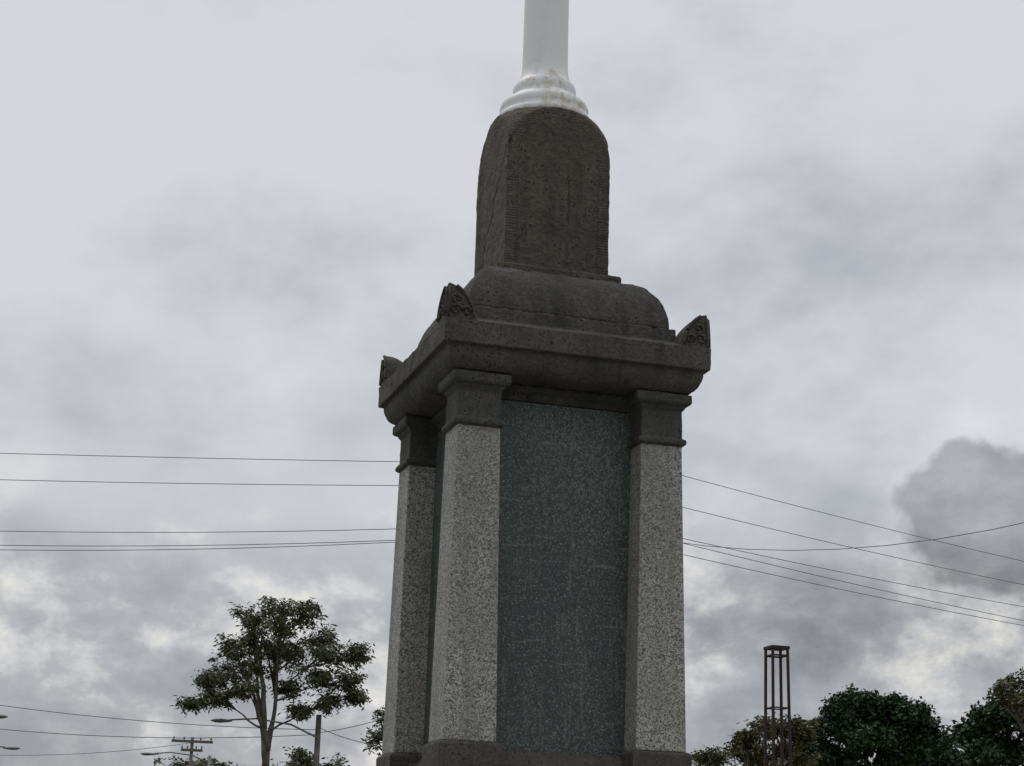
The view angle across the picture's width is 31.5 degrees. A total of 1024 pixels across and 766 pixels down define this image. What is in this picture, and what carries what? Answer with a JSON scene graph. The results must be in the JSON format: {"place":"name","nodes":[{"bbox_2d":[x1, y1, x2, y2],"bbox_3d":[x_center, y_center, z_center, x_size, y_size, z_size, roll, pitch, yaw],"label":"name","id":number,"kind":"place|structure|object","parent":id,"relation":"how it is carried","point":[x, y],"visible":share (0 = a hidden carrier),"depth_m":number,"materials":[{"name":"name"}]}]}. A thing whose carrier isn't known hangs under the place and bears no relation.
{"place":"outdoors","nodes":[
{"label":"outdoors","id":0,"kind":"place"},
{"bbox_2d":[0,705,383,755],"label":"street wires","id":1,"kind":"object","parent":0,"point":[172,737],"visible":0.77,"depth_m":59.09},
{"bbox_2d":[0,0,1023,765],"label":"sky","id":2,"kind":"structure","parent":0,"point":[220,220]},
{"bbox_2d":[376,0,710,765],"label":"war memorial","id":3,"kind":"object","parent":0,"point":[540,384],"visible":1,"depth_m":9.74,"materials":[{"name":"stone"}]},
{"label":"road","id":4,"kind":"structure","parent":0,"visible":0},
{"bbox_2d":[763,645,791,765],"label":"steel tower","id":5,"kind":"structure","parent":4,"relation":"on","point":[780,656],"depth_m":44.58,"materials":[{"name":"grey metal"}]},
{"label":"ground","id":6,"kind":"structure","parent":0,"visible":0},
{"bbox_2d":[0,746,19,749],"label":"street lamp","id":7,"kind":"object","parent":6,"relation":"on","point":[11,748],"visible":1,"depth_m":73.50,"materials":[{"name":"grey metal"}]},
{"bbox_2d":[140,752,210,765],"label":"street lamp","id":8,"kind":"object","parent":6,"relation":"on","point":[149,754],"visible":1,"depth_m":78.42,"materials":[{"name":"grey metal"}]},
{"bbox_2d":[172,736,212,765],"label":"utility pole","id":9,"kind":"object","parent":6,"relation":"on","point":[192,741],"visible":0.96,"depth_m":84.31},
{"bbox_2d":[153,754,237,765],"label":"eucalyptus tree","id":10,"kind":"object","parent":6,"relation":"on","point":[203,763],"visible":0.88,"depth_m":90.07,"materials":[{"name":"green plant"}]},
{"bbox_2d":[170,595,375,765],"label":"eucalyptus tree","id":11,"kind":"object","parent":6,"relation":"on","point":[277,650],"visible":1,"depth_m":59.32,"materials":[{"name":"green plant"}]},
{"bbox_2d":[270,759,293,765],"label":"eucalyptus tree","id":12,"kind":"object","parent":6,"relation":"on","point":[291,764],"visible":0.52,"depth_m":93.42,"materials":[{"name":"green plant"}]},
{"bbox_2d":[283,746,349,765],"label":"eucalyptus tree","id":13,"kind":"object","parent":6,"relation":"on","point":[299,755],"visible":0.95,"depth_m":74.36,"materials":[{"name":"green plant"}]},
{"bbox_2d":[313,715,321,765],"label":"utility pole","id":14,"kind":"object","parent":6,"relation":"on","point":[317,745],"visible":1,"depth_m":59.12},
{"bbox_2d":[210,718,316,737],"bbox_3d":[-8.079,11.223,59.110,3.512,0.604,0.280,2,-16,0],"label":"street lamp","id":15,"kind":"object","parent":14,"relation":"attached to","point":[219,720],"visible":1,"depth_m":59.11,"materials":[{"name":"grey metal"}]},
{"bbox_2d":[361,705,384,755],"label":"eucalyptus tree","id":16,"kind":"object","parent":6,"relation":"on","point":[377,738],"visible":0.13,"depth_m":69.22,"materials":[{"name":"green plant"}]},
{"bbox_2d":[691,745,732,765],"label":"eucalyptus tree","id":17,"kind":"object","parent":6,"relation":"on","point":[708,757],"visible":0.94,"depth_m":80.21,"materials":[{"name":"green plant"}]},
{"bbox_2d":[716,712,821,765],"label":"eucalyptus tree","id":18,"kind":"object","parent":6,"relation":"on","point":[802,733],"visible":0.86,"depth_m":72.66,"materials":[{"name":"green plant"}]},
{"bbox_2d":[796,683,966,765],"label":"broadleaf tree","id":19,"kind":"object","parent":6,"relation":"on","point":[893,729],"visible":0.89,"depth_m":77.40,"materials":[{"name":"green plant"}]},
{"bbox_2d":[946,690,1023,765],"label":"broadleaf tree","id":20,"kind":"object","parent":6,"relation":"on","point":[983,735],"visible":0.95,"depth_m":62.28,"materials":[{"name":"green plant"}]},
{"bbox_2d":[988,667,1023,732],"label":"eucalyptus tree","id":21,"kind":"object","parent":6,"relation":"on","point":[1006,695],"visible":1,"depth_m":59.49,"materials":[{"name":"green plant"}]},
{"bbox_3d":[-25.569,5.331,34.827,2.000,10.400,0.338,2,-16,0],"label":"utility pole","id":22,"kind":"object","parent":6,"relation":"on","visible":0},
{"bbox_2d":[0,453,1023,625],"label":"power lines","id":23,"kind":"object","parent":22,"relation":"attached to","point":[394,540],"visible":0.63,"depth_m":35.89,"materials":[{"name":"metal"}]}
]}

